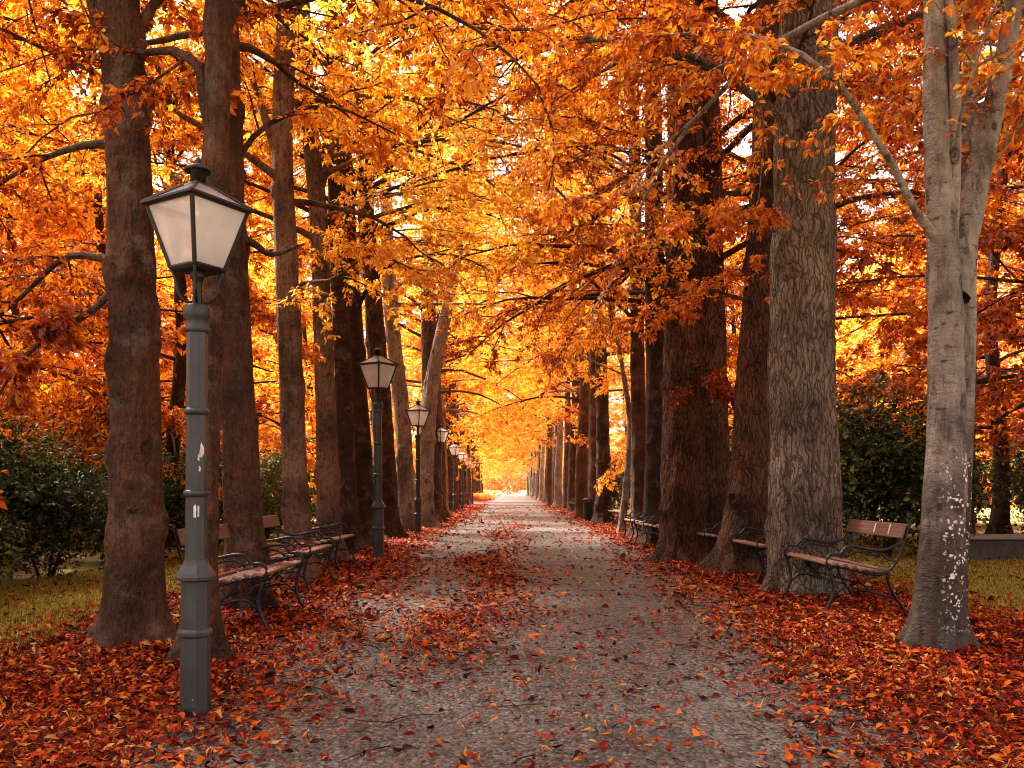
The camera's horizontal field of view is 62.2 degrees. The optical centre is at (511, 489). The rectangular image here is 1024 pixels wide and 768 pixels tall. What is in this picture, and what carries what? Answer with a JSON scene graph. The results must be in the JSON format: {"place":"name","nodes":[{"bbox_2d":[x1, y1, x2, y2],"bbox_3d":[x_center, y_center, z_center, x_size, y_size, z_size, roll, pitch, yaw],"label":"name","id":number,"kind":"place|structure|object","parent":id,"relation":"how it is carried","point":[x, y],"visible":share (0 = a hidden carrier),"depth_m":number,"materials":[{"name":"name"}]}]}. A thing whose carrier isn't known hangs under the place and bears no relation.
{"place":"outdoors","nodes":[
{"label":"outdoors","id":0,"kind":"place"},
{"bbox_2d":[0,490,1023,767],"bbox_3d":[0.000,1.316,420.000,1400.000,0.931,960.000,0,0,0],"label":"ground","id":1,"kind":"structure","parent":0,"point":[92,562],"depth_m":7.01,"materials":[{"name":"red plant"}]},
{"bbox_2d":[0,484,49,583],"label":"shrub","id":2,"kind":"object","parent":1,"relation":"on","point":[5,542],"visible":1,"depth_m":10.33,"materials":[{"name":"green plant"}]},
{"bbox_2d":[0,21,55,511],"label":"broadleaf tree","id":3,"kind":"object","parent":1,"relation":"on","point":[9,43],"visible":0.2,"depth_m":12.18,"materials":[{"name":"orange plant"}]},
{"bbox_2d":[0,41,66,567],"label":"broadleaf tree","id":4,"kind":"object","parent":1,"relation":"on","point":[14,185],"visible":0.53,"depth_m":11.03,"materials":[{"name":"orange plant"}]},
{"bbox_2d":[0,410,69,539],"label":"shrub","id":5,"kind":"object","parent":1,"relation":"on","point":[28,440],"visible":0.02,"depth_m":14.78,"materials":[{"name":"green plant"}]},
{"bbox_2d":[0,0,88,428],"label":"broadleaf tree","id":6,"kind":"object","parent":1,"relation":"on","point":[8,101],"visible":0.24,"depth_m":18.45,"materials":[{"name":"orange plant"}]},
{"bbox_2d":[0,411,107,580],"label":"shrub","id":7,"kind":"object","parent":1,"relation":"on","point":[34,502],"visible":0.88,"depth_m":11.75,"materials":[{"name":"green plant"}]},
{"bbox_2d":[5,411,108,545],"bbox_3d":[-9.712,-0.162,17.517,3.026,2.913,3.617,0,0,40],"label":"shrub","id":8,"kind":"object","parent":1,"relation":"on","point":[77,457],"visible":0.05,"depth_m":17.30,"materials":[{"name":"green plant"}]},
{"bbox_2d":[0,10,169,465],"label":"broadleaf tree","id":9,"kind":"object","parent":1,"relation":"on","point":[15,311],"visible":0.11,"depth_m":24.89,"materials":[{"name":"orange plant"}]},
{"bbox_2d":[0,0,202,651],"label":"avenue tree","id":10,"kind":"object","parent":1,"relation":"on","point":[134,608],"visible":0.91,"depth_m":7.34,"materials":[{"name":"brown plant"}]},
{"bbox_2d":[0,0,278,548],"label":"broadleaf tree","id":11,"kind":"object","parent":1,"relation":"on","point":[53,245],"visible":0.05,"depth_m":19.03,"materials":[{"name":"orange plant"}]},
{"bbox_2d":[66,439,222,562],"bbox_3d":[-6.608,0.241,15.016,3.111,2.265,2.602,0,0,-44],"label":"shrub","id":12,"kind":"object","parent":1,"relation":"on","point":[175,515],"visible":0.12,"depth_m":14.79,"materials":[{"name":"green plant"}]},
{"bbox_2d":[0,0,326,445],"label":"broadleaf tree","id":13,"kind":"object","parent":1,"relation":"on","point":[169,340],"visible":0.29,"depth_m":14.99,"materials":[{"name":"orange plant"}]},
{"bbox_2d":[15,0,366,471],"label":"broadleaf tree","id":14,"kind":"object","parent":1,"relation":"on","point":[271,384],"visible":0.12,"depth_m":22.34,"materials":[{"name":"orange plant"}]},
{"bbox_2d":[0,0,389,547],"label":"broadleaf tree","id":15,"kind":"object","parent":1,"relation":"on","point":[259,313],"visible":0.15,"depth_m":18.11,"materials":[{"name":"orange plant"}]},
{"bbox_2d":[140,158,253,717],"bbox_3d":[-2.041,-0.274,5.513,0.501,3.760,0.501,0,0,31],"label":"street lamp","id":16,"kind":"object","parent":1,"relation":"on","point":[198,229],"visible":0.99,"depth_m":5.45,"materials":[{"name":"metal"}]},
{"bbox_2d":[162,448,315,547],"bbox_3d":[-6.051,0.151,18.499,3.545,2.405,2.664,0,0,-33],"label":"shrub","id":17,"kind":"object","parent":1,"relation":"on","point":[267,495],"visible":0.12,"depth_m":18.33,"materials":[{"name":"green plant"}]},
{"bbox_2d":[169,519,309,630],"bbox_3d":[-2.680,0.830,8.530,0.988,1.020,1.460,0,0,0],"label":"park bench","id":18,"kind":"object","parent":1,"relation":"on","point":[252,573],"visible":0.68,"depth_m":7.86,"materials":[{"name":"brown wood"}]},
{"bbox_2d":[0,0,555,665],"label":"avenue tree","id":19,"kind":"object","parent":1,"relation":"on","point":[216,98],"visible":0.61,"depth_m":6.93,"materials":[{"name":"brown plant"}]},
{"bbox_2d":[157,132,410,469],"bbox_3d":[-8.012,-6.316,30.329,9.128,15.318,9.091,0,0,38],"label":"broadleaf tree","id":20,"kind":"object","parent":1,"relation":"on","point":[308,428],"visible":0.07,"depth_m":30.04,"materials":[{"name":"orange plant"}]},
{"bbox_2d":[259,433,316,530],"bbox_3d":[-7.404,-0.253,25.631,5.395,3.237,4.055,0,0,-24],"label":"shrub","id":21,"kind":"object","parent":1,"relation":"on","point":[276,456],"visible":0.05,"depth_m":25.29,"materials":[{"name":"green plant"}]},
{"bbox_2d":[260,464,316,538],"bbox_3d":[-6.268,0.317,21.532,3.544,2.092,3.175,0,0,-17],"label":"shrub","id":22,"kind":"object","parent":1,"relation":"on","point":[269,529],"visible":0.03,"depth_m":21.31,"materials":[{"name":"green plant"}]},
{"bbox_2d":[0,0,594,580],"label":"avenue tree","id":23,"kind":"object","parent":1,"relation":"on","point":[296,502],"visible":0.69,"depth_m":12.17,"materials":[{"name":"orange plant"}]},
{"bbox_2d":[1,0,599,545],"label":"avenue tree","id":24,"kind":"object","parent":1,"relation":"on","point":[363,466],"visible":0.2,"depth_m":19.27,"materials":[{"name":"orange plant"}]},
{"bbox_2d":[263,512,339,594],"bbox_3d":[-2.880,0.817,11.080,0.988,1.020,1.460,0,0,0],"label":"park bench","id":25,"kind":"object","parent":1,"relation":"on","point":[271,520],"visible":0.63,"depth_m":11.19,"materials":[{"name":"brown wood"}]},
{"bbox_2d":[249,184,408,516],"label":"broadleaf tree","id":26,"kind":"object","parent":1,"relation":"on","point":[263,344],"visible":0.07,"depth_m":35.42,"materials":[{"name":"orange plant"}]},
{"bbox_2d":[310,510,360,570],"bbox_3d":[-3.050,0.815,13.730,0.988,1.020,1.460,0,0,0],"label":"park bench","id":27,"kind":"object","parent":1,"relation":"on","point":[338,539],"visible":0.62,"depth_m":13.61,"materials":[{"name":"brown wood"}]},
{"bbox_2d":[0,0,701,610],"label":"avenue tree","id":28,"kind":"object","parent":1,"relation":"on","point":[242,482],"visible":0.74,"depth_m":9.20,"materials":[{"name":"brown plant"}]},
{"bbox_2d":[55,0,652,552],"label":"avenue tree","id":29,"kind":"object","parent":1,"relation":"on","point":[345,404],"visible":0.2,"depth_m":17.34,"materials":[{"name":"orange plant"}]},
{"bbox_2d":[0,0,713,562],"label":"avenue tree","id":30,"kind":"object","parent":1,"relation":"on","point":[326,470],"visible":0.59,"depth_m":14.82,"materials":[{"name":"orange plant"}]},
{"bbox_2d":[172,0,570,538],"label":"avenue tree","id":31,"kind":"object","parent":1,"relation":"on","point":[375,328],"visible":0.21,"depth_m":22.27,"materials":[{"name":"orange plant"}]},
{"bbox_2d":[357,346,398,557],"bbox_3d":[-2.486,-0.600,15.751,0.551,4.137,0.551,0,0,34],"label":"street lamp","id":32,"kind":"object","parent":1,"relation":"on","point":[378,374],"visible":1,"depth_m":15.70,"materials":[{"name":"metal"}]},
{"bbox_2d":[303,217,466,472],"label":"broadleaf tree","id":33,"kind":"object","parent":1,"relation":"on","point":[451,418],"visible":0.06,"depth_m":44.77,"materials":[{"name":"orange plant"}]},
{"bbox_2d":[314,276,473,480],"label":"broadleaf tree","id":34,"kind":"object","parent":1,"relation":"on","point":[470,465],"visible":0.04,"depth_m":53.80,"materials":[{"name":"orange plant"}]},
{"bbox_2d":[175,0,642,530],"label":"avenue tree","id":35,"kind":"object","parent":1,"relation":"on","point":[405,470],"visible":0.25,"depth_m":25.79,"materials":[{"name":"orange plant"}]},
{"bbox_2d":[269,3,563,521],"bbox_3d":[-3.414,-9.890,34.624,13.783,22.629,12.580,0,0,0],"label":"avenue tree","id":36,"kind":"object","parent":1,"relation":"on","point":[427,334],"visible":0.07,"depth_m":33.76,"materials":[{"name":"orange plant"}]},
{"bbox_2d":[405,399,430,531],"bbox_3d":[-2.772,-0.602,25.025,0.551,4.137,0.551,0,0,32],"label":"street lamp","id":37,"kind":"object","parent":1,"relation":"on","point":[417,417],"visible":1,"depth_m":24.94,"materials":[{"name":"metal"}]},
{"bbox_2d":[313,50,570,517],"bbox_3d":[-3.099,-9.763,39.733,12.195,22.410,10.433,0,0,-9],"label":"avenue tree","id":38,"kind":"object","parent":1,"relation":"on","point":[412,336],"visible":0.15,"depth_m":38.88,"materials":[{"name":"brown plant"}]},
{"bbox_2d":[437,423,449,507],"bbox_3d":[-2.886,-0.602,34.025,0.551,4.137,0.551,0,0,35],"label":"street lamp","id":39,"kind":"object","parent":1,"relation":"on","point":[442,436],"visible":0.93,"depth_m":33.95,"materials":[{"name":"metal"}]},
{"bbox_2d":[387,163,519,510],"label":"avenue tree","id":40,"kind":"object","parent":1,"relation":"on","point":[480,365],"visible":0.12,"depth_m":49.01,"materials":[{"name":"orange plant"}]},
{"bbox_2d":[448,441,460,512],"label":"street lamp","id":41,"kind":"object","parent":1,"relation":"on","point":[454,451],"visible":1,"depth_m":46.42,"materials":[{"name":"metal"}]},
{"bbox_2d":[400,217,518,508],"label":"avenue tree","id":42,"kind":"object","parent":1,"relation":"on","point":[454,413],"visible":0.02,"depth_m":53.80,"materials":[{"name":"brown plant"}]},
{"bbox_2d":[367,157,555,513],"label":"avenue tree","id":43,"kind":"object","parent":1,"relation":"on","point":[443,396],"visible":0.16,"depth_m":43.39,"materials":[{"name":"orange plant"}]},
{"bbox_2d":[392,247,530,504],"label":"avenue tree","id":44,"kind":"object","parent":1,"relation":"on","point":[459,464],"visible":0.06,"depth_m":65.62,"materials":[{"name":"orange plant"}]},
{"bbox_2d":[458,449,467,507],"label":"street lamp","id":45,"kind":"object","parent":1,"relation":"on","point":[462,485],"visible":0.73,"depth_m":55.94,"materials":[{"name":"metal"}]},
{"bbox_2d":[413,292,513,504],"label":"avenue tree","id":46,"kind":"object","parent":1,"relation":"on","point":[465,478],"visible":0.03,"depth_m":70.02,"materials":[{"name":"brown plant"}]},
{"bbox_2d":[393,228,539,505],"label":"avenue tree","id":47,"kind":"object","parent":1,"relation":"on","point":[494,436],"visible":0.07,"depth_m":59.30,"materials":[{"name":"orange plant"}]},
{"bbox_2d":[346,2,606,527],"bbox_3d":[-1.418,-9.984,29.002,10.093,22.812,12.223,0,0,-16],"label":"avenue tree","id":48,"kind":"object","parent":1,"relation":"on","point":[429,400],"visible":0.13,"depth_m":28.57,"materials":[{"name":"orange plant"}]},
{"bbox_2d":[472,427,514,494],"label":"avenue tree","id":49,"kind":"object","parent":1,"relation":"on","point":[494,459],"visible":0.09,"depth_m":104.50,"materials":[{"name":"brown plant"}]},
{"bbox_2d":[459,335,529,501],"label":"avenue tree","id":50,"kind":"object","parent":1,"relation":"on","point":[487,443],"visible":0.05,"depth_m":81.49,"materials":[{"name":"orange plant"}]},
{"bbox_2d":[0,503,1023,767],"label":"fallen leaves","id":51,"kind":"object","parent":1,"relation":"on","point":[808,619],"visible":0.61,"depth_m":6.71,"materials":[{"name":"red plant"}]},
{"bbox_2d":[0,532,1023,657],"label":"grass","id":52,"kind":"structure","parent":1,"relation":"on","point":[973,585],"depth_m":10.91,"materials":[{"name":"green plant"}]},
{"bbox_2d":[0,6,1023,508],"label":"woods","id":53,"kind":"object","parent":1,"relation":"on","point":[856,336],"depth_m":53.03,"materials":[{"name":"orange plant"}]},
{"bbox_2d":[10,558,1022,766],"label":"twigs","id":54,"kind":"object","parent":1,"relation":"on","point":[521,678],"visible":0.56,"depth_m":6.03,"materials":[{"name":"brown wood"}]},
{"bbox_2d":[490,393,554,498],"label":"avenue tree","id":55,"kind":"object","parent":1,"relation":"on","point":[536,462],"visible":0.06,"depth_m":115.33,"materials":[{"name":"orange plant"}]},
{"bbox_2d":[484,370,564,502],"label":"avenue tree","id":56,"kind":"object","parent":1,"relation":"on","point":[505,458],"visible":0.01,"depth_m":83.34,"materials":[{"name":"orange plant"}]},
{"bbox_2d":[496,381,563,500],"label":"avenue tree","id":57,"kind":"object","parent":1,"relation":"on","point":[541,481],"visible":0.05,"depth_m":95.69,"materials":[{"name":"brown plant"}]},
{"bbox_2d":[496,424,563,497],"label":"avenue tree","id":58,"kind":"object","parent":1,"relation":"on","point":[532,489],"visible":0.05,"depth_m":133.59,"materials":[{"name":"orange plant"}]},
{"bbox_2d":[496,429,563,499],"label":"avenue tree","id":59,"kind":"object","parent":1,"relation":"on","point":[514,464],"visible":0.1,"depth_m":107.99,"materials":[{"name":"brown plant"}]},
{"bbox_2d":[489,236,571,504],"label":"avenue tree","id":60,"kind":"object","parent":1,"relation":"on","point":[555,438],"visible":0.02,"depth_m":66.65,"materials":[{"name":"orange plant"}]},
{"bbox_2d":[495,381,570,501],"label":"avenue tree","id":61,"kind":"object","parent":1,"relation":"on","point":[531,448],"visible":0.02,"depth_m":88.09,"materials":[{"name":"brown plant"}]},
{"bbox_2d":[500,311,570,504],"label":"avenue tree","id":62,"kind":"object","parent":1,"relation":"on","point":[548,500],"visible":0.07,"depth_m":72.20,"materials":[{"name":"brown plant"}]},
{"bbox_2d":[451,80,645,517],"bbox_3d":[2.722,-8.884,37.940,11.227,20.631,9.604,0,0,9],"label":"avenue tree","id":63,"kind":"object","parent":1,"relation":"on","point":[581,478],"visible":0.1,"depth_m":38.21,"materials":[{"name":"brown plant"}]},
{"bbox_2d":[453,110,645,497],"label":"avenue tree","id":64,"kind":"object","parent":1,"relation":"on","point":[571,408],"visible":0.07,"depth_m":42.15,"materials":[{"name":"orange plant"}]},
{"bbox_2d":[476,237,626,506],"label":"avenue tree","id":65,"kind":"object","parent":1,"relation":"on","point":[557,501],"visible":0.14,"depth_m":60.58,"materials":[{"name":"orange plant"}]},
{"bbox_2d":[499,139,629,511],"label":"avenue tree","id":66,"kind":"object","parent":1,"relation":"on","point":[571,472],"visible":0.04,"depth_m":48.72,"materials":[{"name":"orange plant"}]},
{"bbox_2d":[522,271,629,508],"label":"avenue tree","id":67,"kind":"object","parent":1,"relation":"on","point":[565,463],"visible":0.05,"depth_m":54.80,"materials":[{"name":"brown plant"}]},
{"bbox_2d":[418,0,743,523],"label":"avenue tree","id":68,"kind":"object","parent":1,"relation":"on","point":[602,503],"visible":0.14,"depth_m":31.78,"materials":[{"name":"orange plant"}]},
{"bbox_2d":[583,498,591,520],"bbox_3d":[3.050,0.821,34.300,0.400,0.960,0.400,0,0,0],"label":"litter bin","id":69,"kind":"object","parent":1,"relation":"on","point":[587,508],"visible":0.92,"depth_m":34.16,"materials":[{"name":"metal"}]},
{"bbox_2d":[562,358,624,491],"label":"broadleaf tree","id":70,"kind":"object","parent":1,"relation":"on","point":[616,408],"visible":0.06,"depth_m":88.94,"materials":[{"name":"orange plant"}]},
{"bbox_2d":[456,1,741,520],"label":"avenue tree","id":71,"kind":"object","parent":1,"relation":"on","point":[592,446],"visible":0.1,"depth_m":34.31,"materials":[{"name":"brown plant"}]},
{"bbox_2d":[495,173,723,532],"bbox_3d":[2.542,-3.630,24.357,6.668,10.109,7.383,0,0,20],"label":"avenue tree","id":72,"kind":"object","parent":1,"relation":"on","point":[580,308],"visible":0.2,"depth_m":24.91,"materials":[{"name":"orange plant"}]},
{"bbox_2d":[469,0,751,537],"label":"avenue tree","id":73,"kind":"object","parent":1,"relation":"on","point":[638,401],"visible":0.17,"depth_m":22.82,"materials":[{"name":"brown plant"}]},
{"bbox_2d":[609,332,630,460],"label":"broadleaf tree","id":74,"kind":"object","parent":1,"relation":"on","point":[622,418],"visible":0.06,"depth_m":64.59,"materials":[{"name":"orange plant"}]},
{"bbox_2d":[610,449,630,508],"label":"shrub","id":75,"kind":"object","parent":1,"relation":"on","point":[615,494],"visible":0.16,"depth_m":55.59,"materials":[{"name":"green plant"}]},
{"bbox_2d":[622,511,642,540],"bbox_3d":[3.280,0.814,21.280,0.988,1.020,1.460,0,0,0],"label":"park bench","id":76,"kind":"object","parent":1,"relation":"on","point":[631,522],"visible":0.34,"depth_m":21.28,"materials":[{"name":"brown wood"}]},
{"bbox_2d":[634,514,658,547],"bbox_3d":[3.230,0.814,18.880,0.988,1.020,1.460,0,0,0],"label":"park bench","id":77,"kind":"object","parent":1,"relation":"on","point":[647,525],"visible":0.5,"depth_m":18.54,"materials":[{"name":"brown wood"}]},
{"bbox_2d":[394,0,920,543],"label":"avenue tree","id":78,"kind":"object","parent":1,"relation":"on","point":[654,420],"visible":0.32,"depth_m":19.79,"materials":[{"name":"orange plant"}]},
{"bbox_2d":[591,113,748,495],"bbox_3d":[7.335,-5.828,29.809,9.116,14.406,10.362,0,0,15],"label":"broadleaf tree","id":79,"kind":"object","parent":1,"relation":"on","point":[605,383],"depth_m":30.47,"materials":[{"name":"orange plant"}]},
{"bbox_2d":[613,166,748,446],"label":"broadleaf tree","id":80,"kind":"object","parent":1,"relation":"on","point":[733,330],"visible":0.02,"depth_m":36.86,"materials":[{"name":"orange plant"}]},
{"bbox_2d":[360,0,1021,564],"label":"avenue tree","id":81,"kind":"object","parent":1,"relation":"on","point":[682,512],"visible":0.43,"depth_m":14.99,"materials":[{"name":"brown plant"}]},
{"bbox_2d":[696,523,720,555],"bbox_3d":[3.630,0.815,14.880,0.988,1.020,1.460,0,0,0],"label":"park bench","id":82,"kind":"object","parent":1,"relation":"on","point":[707,535],"visible":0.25,"depth_m":14.19,"materials":[{"name":"brown wood"}]},
{"bbox_2d":[398,0,1023,546],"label":"avenue tree","id":83,"kind":"object","parent":1,"relation":"on","point":[716,414],"visible":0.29,"depth_m":15.25,"materials":[{"name":"brown plant"}]},
{"bbox_2d":[411,0,1023,575],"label":"avenue tree","id":84,"kind":"object","parent":1,"relation":"on","point":[747,498],"visible":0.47,"depth_m":13.05,"materials":[{"name":"brown plant"}]},
{"bbox_2d":[452,0,1023,598],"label":"avenue tree","id":85,"kind":"object","parent":1,"relation":"on","point":[804,484],"visible":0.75,"depth_m":10.34,"materials":[{"name":"brown plant"}]},
{"bbox_2d":[730,527,766,581],"bbox_3d":[3.730,0.816,12.180,0.988,1.020,1.460,0,0,0],"label":"park bench","id":86,"kind":"object","parent":1,"relation":"on","point":[757,544],"visible":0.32,"depth_m":12.75,"materials":[{"name":"brown wood"}]},
{"bbox_2d":[544,0,1023,654],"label":"avenue tree","id":87,"kind":"object","parent":1,"relation":"on","point":[960,144],"visible":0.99,"depth_m":7.28,"materials":[{"name":"orange plant"}]},
{"bbox_2d":[627,13,984,528],"bbox_3d":[7.993,-6.774,23.527,9.334,16.244,9.012,0,0,35],"label":"broadleaf tree","id":88,"kind":"object","parent":1,"relation":"on","point":[743,103],"visible":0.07,"depth_m":23.04,"materials":[{"name":"orange plant"}]},
{"bbox_2d":[729,384,899,538],"bbox_3d":[6.584,-0.489,19.522,3.934,3.857,4.702,0,0,37],"label":"shrub","id":89,"kind":"object","parent":1,"relation":"on","point":[841,413],"visible":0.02,"depth_m":19.35,"materials":[{"name":"green plant"}]},
{"bbox_2d":[779,515,912,616],"bbox_3d":[3.682,0.824,9.490,1.003,1.024,1.540,0,0,0],"label":"park bench","id":90,"kind":"object","parent":1,"relation":"on","point":[889,529],"visible":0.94,"depth_m":9.01,"materials":[{"name":"wood"}]},
{"bbox_2d":[720,4,1023,533],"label":"broadleaf tree","id":91,"kind":"object","parent":1,"relation":"on","point":[918,360],"visible":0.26,"depth_m":17.08,"materials":[{"name":"orange plant"}]},
{"bbox_2d":[734,1,1023,449],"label":"broadleaf tree","id":92,"kind":"object","parent":1,"relation":"on","point":[993,236],"visible":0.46,"depth_m":12.95,"materials":[{"name":"orange plant"}]},
{"bbox_2d":[836,361,1023,557],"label":"shrub","id":93,"kind":"object","parent":1,"relation":"on","point":[877,476],"visible":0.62,"depth_m":15.05,"materials":[{"name":"green plant"}]},
{"bbox_2d":[836,2,1023,533],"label":"broadleaf tree","id":94,"kind":"object","parent":1,"relation":"on","point":[998,515],"visible":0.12,"depth_m":19.99,"materials":[{"name":"orange plant"}]},
{"bbox_2d":[880,21,1023,477],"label":"broadleaf tree","id":95,"kind":"object","parent":1,"relation":"on","point":[1016,177],"visible":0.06,"depth_m":22.30,"materials":[{"name":"orange plant"}]},
{"bbox_2d":[898,431,1020,527],"bbox_3d":[12.816,-0.430,24.979,3.782,3.337,4.521,0,0,36],"label":"shrub","id":96,"kind":"object","parent":1,"relation":"on","point":[981,478],"visible":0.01,"depth_m":24.55,"materials":[{"name":"green plant"}]},
{"bbox_2d":[897,158,1023,473],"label":"broadleaf tree","id":97,"kind":"object","parent":1,"relation":"on","point":[1003,285],"visible":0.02,"depth_m":27.70,"materials":[{"name":"orange plant"}]},
{"bbox_2d":[969,534,1023,560],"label":"wall","id":98,"kind":"structure","parent":1,"relation":"on","point":[994,546],"depth_m":14.30,"materials":[{"name":"stone"}]},
{"bbox_2d":[976,411,1023,517],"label":"shrub","id":99,"kind":"object","parent":1,"relation":"on","point":[1014,459],"visible":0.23,"depth_m":25.02,"materials":[{"name":"green plant"}]},
{"bbox_2d":[978,439,1023,533],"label":"shrub","id":100,"kind":"object","parent":1,"relation":"on","point":[1019,483],"visible":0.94,"depth_m":17.80,"materials":[{"name":"green plant"}]},
{"bbox_2d":[989,464,1023,530],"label":"shrub","id":101,"kind":"object","parent":1,"relation":"on","point":[1013,479],"visible":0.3,"depth_m":19.91,"materials":[{"name":"green plant"}]},
{"bbox_2d":[0,0,1023,490],"label":"sky","id":102,"kind":"structure","parent":0,"point":[745,151],"materials":[{"name":"white"}]},
{"bbox_2d":[127,493,987,767],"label":"path","id":103,"kind":"structure","parent":0,"point":[698,752],"depth_m":5.98,"materials":[{"name":"grey gravel"}]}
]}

